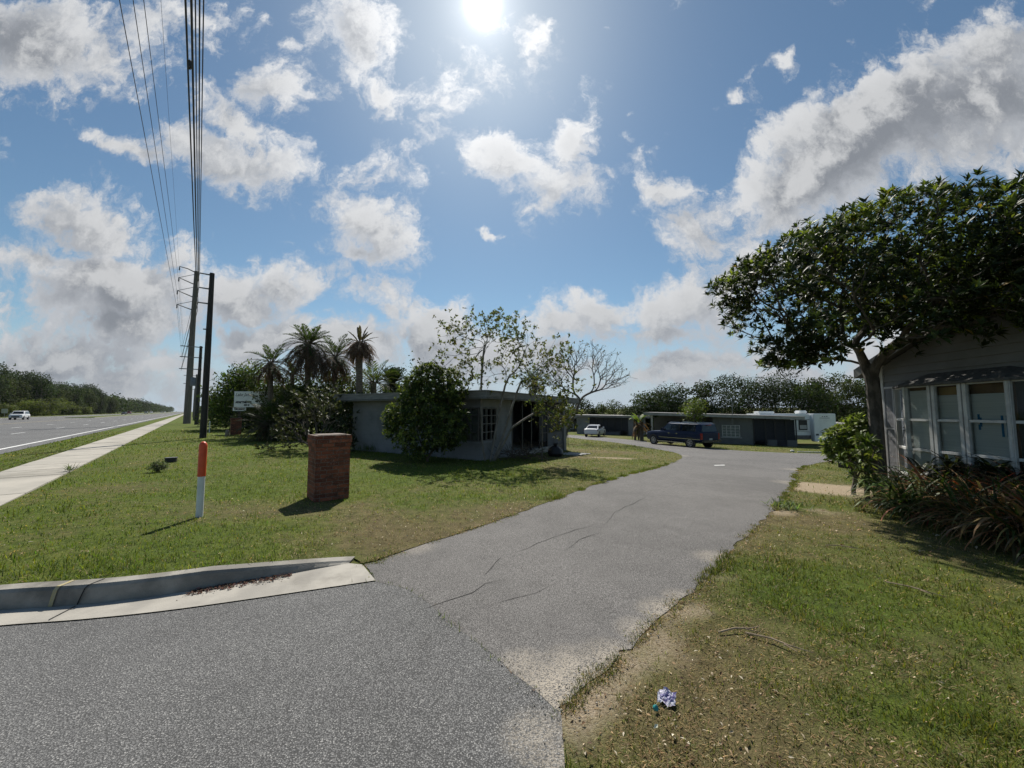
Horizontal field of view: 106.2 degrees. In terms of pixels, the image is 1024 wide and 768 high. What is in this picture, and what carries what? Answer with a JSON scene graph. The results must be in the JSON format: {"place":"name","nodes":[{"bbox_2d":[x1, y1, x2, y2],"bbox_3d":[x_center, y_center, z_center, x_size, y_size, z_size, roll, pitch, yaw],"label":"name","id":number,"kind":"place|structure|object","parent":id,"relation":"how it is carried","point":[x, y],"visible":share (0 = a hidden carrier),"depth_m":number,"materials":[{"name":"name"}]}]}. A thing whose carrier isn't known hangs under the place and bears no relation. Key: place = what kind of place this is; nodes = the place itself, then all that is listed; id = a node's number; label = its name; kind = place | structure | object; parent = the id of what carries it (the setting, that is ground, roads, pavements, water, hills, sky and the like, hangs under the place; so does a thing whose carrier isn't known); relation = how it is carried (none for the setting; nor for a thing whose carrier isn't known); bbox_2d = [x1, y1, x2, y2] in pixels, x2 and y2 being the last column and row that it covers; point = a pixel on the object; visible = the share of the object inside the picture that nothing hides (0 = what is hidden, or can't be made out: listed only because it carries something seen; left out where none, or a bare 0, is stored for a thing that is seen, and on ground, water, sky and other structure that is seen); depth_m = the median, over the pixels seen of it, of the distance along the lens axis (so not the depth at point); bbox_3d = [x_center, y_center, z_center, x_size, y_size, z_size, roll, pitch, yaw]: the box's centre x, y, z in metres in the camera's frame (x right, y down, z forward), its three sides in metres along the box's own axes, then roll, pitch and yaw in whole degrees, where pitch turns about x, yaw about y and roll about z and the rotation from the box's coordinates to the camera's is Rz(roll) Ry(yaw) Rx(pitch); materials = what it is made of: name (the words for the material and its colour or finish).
{"place":"outdoors","nodes":[
{"label":"outdoors","id":0,"kind":"place"},
{"bbox_2d":[0,412,169,420],"bbox_3d":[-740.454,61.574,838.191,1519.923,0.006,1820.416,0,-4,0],"label":"highway","id":1,"kind":"structure","parent":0,"point":[30,418],"depth_m":105.35,"materials":[{"name":"grey asphalt"}]},
{"bbox_2d":[0,414,182,505],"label":"sidewalk","id":2,"kind":"structure","parent":0,"point":[19,481],"depth_m":11.53,"materials":[{"name":"concrete"}]},
{"bbox_2d":[0,412,183,453],"bbox_3d":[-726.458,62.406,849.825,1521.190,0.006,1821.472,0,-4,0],"label":"highway","id":3,"kind":"structure","parent":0,"point":[18,436],"depth_m":37.16,"materials":[{"name":"grey asphalt"}]},
{"bbox_2d":[0,581,564,767],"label":"street","id":4,"kind":"structure","parent":0,"point":[374,674],"depth_m":2.26,"materials":[{"name":"grey asphalt"}]},
{"bbox_2d":[0,428,674,767],"bbox_3d":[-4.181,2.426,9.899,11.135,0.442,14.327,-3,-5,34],"label":"lawn","id":5,"kind":"structure","parent":0,"point":[370,547],"depth_m":6.22,"materials":[{"name":"green plant"}]},
{"bbox_2d":[144,459,169,471],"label":"leafy weed","id":6,"kind":"object","parent":5,"relation":"on","point":[154,465],"visible":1,"depth_m":10.43,"materials":[{"name":"green plant"}]},
{"bbox_2d":[195,441,207,517],"bbox_3d":[-4.794,1.515,5.932,0.106,1.248,0.106,0,-4,0],"label":"marker bollard","id":7,"kind":"object","parent":5,"relation":"on","point":[202,461],"visible":0.94,"depth_m":5.90,"materials":[{"name":"white plastic"}]},
{"bbox_2d":[307,433,351,501],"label":"brick pillar","id":8,"kind":"structure","parent":5,"relation":"on","point":[328,466],"depth_m":7.16,"materials":[{"name":"brown brick"}]},
{"bbox_2d":[380,361,472,461],"bbox_3d":[-2.919,0.952,13.296,3.218,3.623,1.953,0,-4,0],"label":"leafy shrub","id":9,"kind":"object","parent":5,"relation":"on","point":[443,400],"visible":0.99,"depth_m":12.93,"materials":[{"name":"green plant"}]},
{"bbox_2d":[0,407,1023,767],"bbox_3d":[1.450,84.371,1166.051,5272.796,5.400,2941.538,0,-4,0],"label":"ground","id":10,"kind":"structure","parent":0,"point":[578,733],"depth_m":2.81,"materials":[{"name":"green plant"}]},
{"bbox_2d":[0,375,24,406],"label":"woodland tree","id":11,"kind":"object","parent":10,"relation":"on","point":[14,389],"visible":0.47,"depth_m":129.16,"materials":[{"name":"green plant"}]},
{"bbox_2d":[0,362,25,384],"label":"woodland tree","id":12,"kind":"object","parent":10,"relation":"on","point":[3,372],"visible":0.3,"depth_m":136.64,"materials":[{"name":"green plant"}]},
{"bbox_2d":[0,375,33,410],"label":"woodland tree","id":13,"kind":"object","parent":10,"relation":"on","point":[23,387],"visible":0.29,"depth_m":135.01,"materials":[{"name":"green plant"}]},
{"bbox_2d":[7,370,53,415],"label":"woodland tree","id":14,"kind":"object","parent":10,"relation":"on","point":[36,389],"visible":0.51,"depth_m":143.23,"materials":[{"name":"green plant"}]},
{"bbox_2d":[12,398,50,415],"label":"roadside shrub","id":15,"kind":"object","parent":10,"relation":"on","point":[32,406],"visible":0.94,"depth_m":130.81,"materials":[{"name":"green plant"}]},
{"bbox_2d":[40,396,66,415],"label":"roadside shrub","id":16,"kind":"object","parent":10,"relation":"on","point":[52,408],"visible":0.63,"depth_m":146.82,"materials":[{"name":"green plant"}]},
{"bbox_2d":[62,386,85,414],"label":"woodland tree","id":17,"kind":"object","parent":10,"relation":"on","point":[77,391],"visible":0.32,"depth_m":186.07,"materials":[{"name":"green plant"}]},
{"bbox_2d":[80,388,99,408],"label":"woodland tree","id":18,"kind":"object","parent":10,"relation":"on","point":[90,397],"visible":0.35,"depth_m":211.65,"materials":[{"name":"green plant"}]},
{"bbox_2d":[91,388,108,413],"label":"woodland tree","id":19,"kind":"object","parent":10,"relation":"on","point":[101,396],"visible":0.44,"depth_m":248.72,"materials":[{"name":"green plant"}]},
{"bbox_2d":[93,392,173,413],"bbox_3d":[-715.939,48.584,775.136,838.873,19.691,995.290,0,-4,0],"label":"woods","id":20,"kind":"object","parent":10,"relation":"on","point":[133,405],"visible":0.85,"depth_m":429.25,"materials":[{"name":"green plant"}]},
{"bbox_2d":[0,556,354,609],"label":"kerb","id":21,"kind":"structure","parent":10,"relation":"on","point":[48,594],"depth_m":3.43,"materials":[{"name":"concrete"}]},
{"bbox_2d":[176,266,196,423],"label":"transmission pole","id":22,"kind":"object","parent":10,"relation":"on","point":[188,398],"visible":0.81,"depth_m":52.68,"materials":[{"name":"metal"}]},
{"bbox_2d":[119,0,182,364],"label":"power cable","id":23,"kind":"object","parent":22,"relation":"attached to","point":[144,132],"visible":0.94,"depth_m":17.00,"materials":[{"name":"black rubber"}]},
{"bbox_2d":[133,0,182,355],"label":"power cable","id":24,"kind":"object","parent":22,"relation":"attached to","point":[152,130],"visible":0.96,"depth_m":19.45,"materials":[{"name":"black rubber"}]},
{"bbox_2d":[143,0,183,353],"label":"power cable","id":25,"kind":"object","parent":22,"relation":"attached to","point":[160,133],"visible":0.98,"depth_m":22.14,"materials":[{"name":"black rubber"}]},
{"bbox_2d":[0,563,374,624],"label":"gutter","id":26,"kind":"object","parent":10,"relation":"on","point":[339,575],"visible":0.98,"depth_m":3.38,"materials":[{"name":"concrete"}]},
{"bbox_2d":[176,573,291,600],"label":"gutter litter","id":27,"kind":"object","parent":26,"relation":"on","point":[206,589],"visible":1,"depth_m":3.63,"materials":[{"name":"brown plant"}]},
{"bbox_2d":[179,345,202,424],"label":"utility pole","id":28,"kind":"object","parent":10,"relation":"on","point":[193,383],"visible":0.94,"depth_m":48.68,"materials":[{"name":"wood"}]},
{"bbox_2d":[181,0,197,368],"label":"power cable","id":29,"kind":"object","parent":28,"relation":"attached to","point":[186,26],"visible":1,"depth_m":7.91,"materials":[{"name":"black rubber"}]},
{"bbox_2d":[182,0,198,354],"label":"power cable","id":30,"kind":"object","parent":28,"relation":"attached to","point":[196,143],"visible":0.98,"depth_m":9.85,"materials":[{"name":"black rubber"}]},
{"bbox_2d":[182,0,200,353],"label":"power cable","id":31,"kind":"object","parent":28,"relation":"attached to","point":[199,123],"visible":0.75,"depth_m":9.63,"materials":[{"name":"black rubber"}]},
{"bbox_2d":[198,272,214,437],"bbox_3d":[-19.473,-1.384,24.225,0.796,11.523,0.357,2,-5,-30],"label":"utility pole","id":32,"kind":"object","parent":10,"relation":"on","point":[205,389],"visible":0.87,"depth_m":24.25,"materials":[{"name":"wood"}]},
{"bbox_2d":[181,0,197,367],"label":"power cable","id":33,"kind":"object","parent":32,"relation":"attached to","point":[192,47],"visible":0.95,"depth_m":8.52,"materials":[{"name":"black rubber"}]},
{"bbox_2d":[182,0,203,345],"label":"power cable","id":34,"kind":"object","parent":32,"relation":"attached to","point":[201,128],"visible":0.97,"depth_m":10.78,"materials":[{"name":"black rubber"}]},
{"bbox_2d":[193,358,267,429],"bbox_3d":[-25.677,1.099,36.293,6.614,6.858,6.699,3,-5,-36],"label":"round tree","id":35,"kind":"object","parent":10,"relation":"on","point":[235,381],"visible":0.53,"depth_m":34.83,"materials":[{"name":"green plant"}]},
{"bbox_2d":[230,418,241,434],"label":"brick pillar","id":36,"kind":"structure","parent":10,"relation":"on","point":[234,425],"depth_m":27.59,"materials":[{"name":"brown brick"}]},
{"bbox_2d":[224,404,262,430],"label":"bush","id":37,"kind":"object","parent":10,"relation":"on","point":[252,410],"visible":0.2,"depth_m":32.03,"materials":[{"name":"green plant"}]},
{"bbox_2d":[233,391,278,417],"bbox_3d":[-19.134,2.243,28.861,3.527,3.379,0.212,0,-4,0],"label":"apartment sign","id":38,"kind":"object","parent":10,"relation":"on","point":[240,397],"visible":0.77,"depth_m":28.84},
{"bbox_2d":[244,343,294,403],"bbox_3d":[-17.078,0.435,26.912,3.288,6.739,3.160,0,-4,0],"label":"feather palm","id":39,"kind":"object","parent":10,"relation":"on","point":[270,374],"visible":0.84,"depth_m":26.86,"materials":[{"name":"green plant"}]},
{"bbox_2d":[227,394,313,441],"bbox_3d":[-13.933,2.379,22.541,4.200,3.616,4.095,0,-4,0],"label":"bushy palm","id":40,"kind":"object","parent":10,"relation":"on","point":[270,407],"visible":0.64,"depth_m":21.84,"materials":[{"name":"green plant"}]},
{"bbox_2d":[246,373,299,420],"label":"bush","id":41,"kind":"object","parent":10,"relation":"on","point":[266,390],"visible":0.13,"depth_m":28.42,"materials":[{"name":"green plant"}]},
{"bbox_2d":[258,379,322,438],"bbox_3d":[-13.220,1.671,23.909,4.094,3.898,3.928,0,-4,0],"label":"bushy palm","id":42,"kind":"object","parent":10,"relation":"on","point":[295,404],"visible":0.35,"depth_m":23.42,"materials":[{"name":"green plant"}]},
{"bbox_2d":[269,323,337,435],"bbox_3d":[-13.891,-0.174,26.128,4.188,7.917,4.249,1,-4,-13],"label":"feather palm","id":43,"kind":"object","parent":10,"relation":"on","point":[309,355],"visible":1,"depth_m":25.76,"materials":[{"name":"green plant"}]},
{"bbox_2d":[254,384,360,451],"bbox_3d":[-8.493,1.553,16.836,3.959,3.268,4.042,0,-4,0],"label":"frangipani shrub","id":44,"kind":"object","parent":10,"relation":"on","point":[306,414],"visible":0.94,"depth_m":16.48,"materials":[{"name":"green plant"}]},
{"bbox_2d":[279,381,353,436],"bbox_3d":[-12.441,1.765,25.159,5.210,3.922,4.155,0,-4,0],"label":"bush","id":45,"kind":"object","parent":10,"relation":"on","point":[300,389],"visible":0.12,"depth_m":24.45,"materials":[{"name":"green plant"}]},
{"bbox_2d":[316,334,355,390],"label":"feather palm","id":46,"kind":"object","parent":10,"relation":"on","point":[339,361],"visible":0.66,"depth_m":27.86,"materials":[{"name":"green plant"}]},
{"bbox_2d":[317,386,362,433],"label":"bush","id":47,"kind":"object","parent":10,"relation":"on","point":[332,426],"visible":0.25,"depth_m":23.12,"materials":[{"name":"green plant"}]},
{"bbox_2d":[320,366,379,428],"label":"bush","id":48,"kind":"object","parent":10,"relation":"on","point":[348,386],"visible":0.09,"depth_m":29.17,"materials":[{"name":"green plant"}]},
{"bbox_2d":[340,325,379,393],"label":"dead palm","id":49,"kind":"object","parent":10,"relation":"on","point":[358,350],"visible":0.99,"depth_m":24.38,"materials":[{"name":"green plant"}]},
{"bbox_2d":[341,359,398,393],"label":"tree","id":50,"kind":"object","parent":10,"relation":"on","point":[373,382],"visible":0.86,"depth_m":25.84,"materials":[{"name":"green plant"}]},
{"bbox_2d":[377,366,406,392],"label":"round palm","id":51,"kind":"object","parent":10,"relation":"on","point":[394,382],"visible":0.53,"depth_m":33.51,"materials":[{"name":"green plant"}]},
{"bbox_2d":[332,390,579,460],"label":"grey house","id":52,"kind":"structure","parent":10,"relation":"on","point":[369,421],"depth_m":16.31,"materials":[{"name":"paint"}]},
{"bbox_2d":[453,407,479,441],"bbox_3d":[-1.719,1.510,14.454,1.200,1.250,0.160,-2,-5,28],"label":"window","id":53,"kind":"structure","parent":52,"relation":"in","point":[474,436],"depth_m":14.32,"materials":[{"name":"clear glass"}]},
{"bbox_2d":[480,407,496,441],"bbox_3d":[-0.900,1.524,14.653,0.110,1.250,1.090,-2,-5,28],"label":"window","id":54,"kind":"structure","parent":52,"relation":"in","point":[489,415],"depth_m":14.74,"materials":[{"name":"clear glass"}]},
{"bbox_2d":[425,305,595,460],"bbox_3d":[0.070,-0.194,14.092,6.217,6.038,3.502,0,-4,0],"label":"slender tree","id":55,"kind":"object","parent":10,"relation":"on","point":[527,379],"visible":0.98,"depth_m":13.87,"materials":[{"name":"green plant"}]},
{"bbox_2d":[487,438,554,460],"bbox_3d":[0.242,2.494,15.196,2.935,0.936,1.852,0,-4,0],"label":"branch pile","id":56,"kind":"object","parent":10,"relation":"on","point":[525,452],"visible":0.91,"depth_m":14.82,"materials":[{"name":"brown wood"}]},
{"bbox_2d":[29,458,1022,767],"bbox_3d":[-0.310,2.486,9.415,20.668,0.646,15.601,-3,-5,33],"label":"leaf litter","id":57,"kind":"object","parent":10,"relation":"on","point":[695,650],"visible":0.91,"depth_m":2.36,"materials":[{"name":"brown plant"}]},
{"bbox_2d":[516,367,549,394],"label":"tree","id":58,"kind":"object","parent":10,"relation":"on","point":[532,376],"visible":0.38,"depth_m":35.67,"materials":[{"name":"green plant"}]},
{"bbox_2d":[541,340,630,438],"bbox_3d":[6.179,0.646,33.395,7.799,8.678,7.412,0,-4,0],"label":"bare tree","id":59,"kind":"object","parent":10,"relation":"on","point":[592,391],"visible":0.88,"depth_m":33.06,"materials":[{"name":"grey plant"}]},
{"bbox_2d":[569,414,653,435],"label":"house","id":60,"kind":"structure","parent":10,"relation":"on","point":[617,424],"depth_m":56.13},
{"bbox_2d":[604,399,630,414],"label":"distant tree","id":61,"kind":"object","parent":10,"relation":"on","point":[615,405],"visible":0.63,"depth_m":79.69,"materials":[{"name":"green plant"}]},
{"bbox_2d":[627,413,651,439],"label":"banana plant","id":62,"kind":"object","parent":10,"relation":"on","point":[638,426],"visible":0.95,"depth_m":41.35,"materials":[{"name":"green plant"}]},
{"bbox_2d":[621,391,672,432],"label":"tree","id":63,"kind":"object","parent":10,"relation":"on","point":[647,403],"visible":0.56,"depth_m":56.84,"materials":[{"name":"green plant"}]},
{"bbox_2d":[636,382,690,412],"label":"tree","id":64,"kind":"object","parent":10,"relation":"on","point":[675,403],"visible":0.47,"depth_m":60.54,"materials":[{"name":"green plant"}]},
{"bbox_2d":[657,687,676,707],"bbox_3d":[0.886,1.791,2.200,0.102,0.057,0.093,-2,-5,29],"label":"wrapper","id":65,"kind":"object","parent":10,"relation":"on","point":[666,695],"visible":1,"depth_m":2.20,"materials":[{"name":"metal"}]},
{"bbox_2d":[677,395,710,422],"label":"tree","id":66,"kind":"object","parent":10,"relation":"on","point":[695,408],"visible":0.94,"depth_m":33.11,"materials":[{"name":"green plant"}]},
{"bbox_2d":[675,378,717,413],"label":"tree","id":67,"kind":"object","parent":10,"relation":"on","point":[696,390],"visible":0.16,"depth_m":62.09,"materials":[{"name":"green plant"}]},
{"bbox_2d":[694,380,748,413],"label":"tree","id":68,"kind":"object","parent":10,"relation":"on","point":[722,410],"visible":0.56,"depth_m":58.52,"materials":[{"name":"green plant"}]},
{"bbox_2d":[643,398,804,446],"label":"house","id":69,"kind":"structure","parent":10,"relation":"on","point":[769,430],"depth_m":37.89,"materials":[{"name":"grey concrete"}]},
{"bbox_2d":[722,425,739,436],"bbox_3d":[21.920,4.704,38.513,1.566,1.170,0.170,-2,-5,28],"label":"window","id":70,"kind":"structure","parent":69,"relation":"in","point":[727,430],"depth_m":38.54,"materials":[{"name":"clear glass"}]},
{"bbox_2d":[715,372,769,414],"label":"tree","id":71,"kind":"object","parent":10,"relation":"on","point":[731,377],"visible":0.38,"depth_m":61.95,"materials":[{"name":"green plant"}]},
{"bbox_2d":[726,373,792,413],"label":"tree","id":72,"kind":"object","parent":10,"relation":"on","point":[772,402],"visible":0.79,"depth_m":58.55,"materials":[{"name":"green plant"}]},
{"bbox_2d":[754,368,814,413],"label":"tree","id":73,"kind":"object","parent":10,"relation":"on","point":[793,382],"visible":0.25,"depth_m":61.45,"materials":[{"name":"green plant"}]},
{"bbox_2d":[762,496,812,510],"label":"weed clump","id":74,"kind":"object","parent":10,"relation":"on","point":[789,504],"visible":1,"depth_m":7.13,"materials":[{"name":"green plant"}]},
{"bbox_2d":[746,410,835,441],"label":"camper trailer","id":75,"kind":"object","parent":10,"relation":"on","point":[811,426],"visible":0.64,"depth_m":40.10,"materials":[{"name":"metal"}]},
{"bbox_2d":[774,378,841,413],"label":"tree","id":76,"kind":"object","parent":10,"relation":"on","point":[802,397],"visible":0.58,"depth_m":56.13,"materials":[{"name":"green plant"}]},
{"bbox_2d":[799,369,864,416],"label":"tree","id":77,"kind":"object","parent":10,"relation":"on","point":[830,382],"visible":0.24,"depth_m":59.74,"materials":[{"name":"green plant"}]},
{"bbox_2d":[818,412,871,494],"bbox_3d":[8.086,1.699,9.248,1.342,2.074,1.005,2,-4,-24],"label":"green shrub","id":78,"kind":"object","parent":10,"relation":"on","point":[841,438],"visible":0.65,"depth_m":9.14,"materials":[{"name":"green plant"}]},
{"bbox_2d":[831,377,867,421],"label":"tree","id":79,"kind":"object","parent":10,"relation":"on","point":[859,390],"visible":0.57,"depth_m":54.98,"materials":[{"name":"green plant"}]},
{"bbox_2d":[835,431,884,501],"bbox_3d":[7.488,1.815,8.276,1.007,1.614,0.646,0,-4,0],"label":"leafy sapling","id":80,"kind":"object","parent":10,"relation":"on","point":[862,458],"visible":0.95,"depth_m":8.24,"materials":[{"name":"green plant"}]},
{"bbox_2d":[704,165,1023,481],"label":"shade tree","id":81,"kind":"object","parent":10,"relation":"on","point":[949,282],"visible":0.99,"depth_m":7.26,"materials":[{"name":"green plant"}]},
{"bbox_2d":[831,462,940,506],"bbox_3d":[7.661,2.174,7.873,2.202,1.076,2.116,0,-4,0],"label":"strap plant","id":82,"kind":"object","parent":10,"relation":"on","point":[875,480],"visible":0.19,"depth_m":7.95,"materials":[{"name":"green plant"}]},
{"bbox_2d":[840,462,976,509],"bbox_3d":[7.510,2.152,7.100,2.273,1.308,2.308,0,-4,0],"label":"strap plant","id":83,"kind":"object","parent":10,"relation":"on","point":[917,481],"visible":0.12,"depth_m":7.33,"materials":[{"name":"green plant"}]},
{"bbox_2d":[852,468,978,529],"bbox_3d":[7.040,2.048,6.559,2.070,1.138,2.093,0,-4,0],"label":"strap plant","id":84,"kind":"object","parent":10,"relation":"on","point":[902,500],"visible":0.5,"depth_m":6.56,"materials":[{"name":"green plant"}]},
{"bbox_2d":[885,454,947,481],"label":"wilted plant","id":85,"kind":"object","parent":10,"relation":"on","point":[921,468],"visible":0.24,"depth_m":7.96,"materials":[{"name":"brown plant"}]},
{"bbox_2d":[853,267,1023,488],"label":"trailer home","id":86,"kind":"object","parent":10,"relation":"on","point":[963,395],"visible":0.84,"depth_m":7.64,"materials":[{"name":"grey"}]},
{"bbox_2d":[893,380,1023,488],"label":"bay window","id":87,"kind":"structure","parent":86,"relation":"in","point":[951,420],"depth_m":7.41,"materials":[{"name":"white glass"}]},
{"bbox_2d":[861,454,1023,525],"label":"strap plant","id":88,"kind":"object","parent":10,"relation":"on","point":[920,477],"visible":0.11,"depth_m":6.87,"materials":[{"name":"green plant"}]},
{"bbox_2d":[879,466,1023,541],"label":"strap plant","id":89,"kind":"object","parent":10,"relation":"on","point":[984,485],"visible":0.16,"depth_m":6.04,"materials":[{"name":"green plant"}]},
{"bbox_2d":[889,475,1022,550],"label":"strap plant","id":90,"kind":"object","parent":10,"relation":"on","point":[953,505],"visible":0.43,"depth_m":5.59,"materials":[{"name":"green plant"}]},
{"bbox_2d":[916,448,1007,495],"bbox_3d":[8.397,1.875,7.202,1.356,1.248,1.491,-2,-5,26],"label":"wilted plant","id":91,"kind":"object","parent":10,"relation":"on","point":[948,462],"visible":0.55,"depth_m":7.22,"materials":[{"name":"brown plant"}]},
{"bbox_2d":[909,461,1023,517],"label":"strap plant","id":92,"kind":"object","parent":10,"relation":"on","point":[1015,475],"visible":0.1,"depth_m":6.21,"materials":[{"name":"green plant"}]},
{"bbox_2d":[923,473,1023,561],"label":"strap plant","id":93,"kind":"object","parent":10,"relation":"on","point":[1013,537],"visible":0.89,"depth_m":4.89,"materials":[{"name":"green plant"}]},
{"bbox_2d":[928,468,1023,544],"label":"strap plant","id":94,"kind":"object","parent":10,"relation":"on","point":[1021,491],"visible":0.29,"depth_m":5.29,"materials":[{"name":"green plant"}]},
{"bbox_2d":[949,450,1023,489],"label":"wilted plant","id":95,"kind":"object","parent":10,"relation":"on","point":[984,465],"visible":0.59,"depth_m":6.60,"materials":[{"name":"brown plant"}]},
{"bbox_2d":[0,0,1023,411],"label":"sky","id":96,"kind":"structure","parent":0,"point":[582,169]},
{"bbox_2d":[365,435,831,708],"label":"driveway","id":97,"kind":"structure","parent":0,"point":[540,587],"depth_m":4.31,"materials":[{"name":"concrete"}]},
{"bbox_2d":[584,425,605,436],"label":"sedan","id":98,"kind":"object","parent":97,"relation":"on","point":[597,430],"visible":1,"depth_m":47.20,"materials":[{"name":"white paint"}]},
{"bbox_2d":[468,479,800,745],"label":"gravel","id":99,"kind":"structure","parent":97,"relation":"on","point":[634,635],"depth_m":2.63,"materials":[{"name":"beige gravel"}]},
{"bbox_2d":[646,422,720,447],"bbox_3d":[14.218,4.218,32.417,2.310,2.043,6.180,2,-4,-23],"label":"suv","id":100,"kind":"object","parent":97,"relation":"on","point":[692,434],"visible":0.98,"depth_m":30.73,"materials":[{"name":"blue paint"}]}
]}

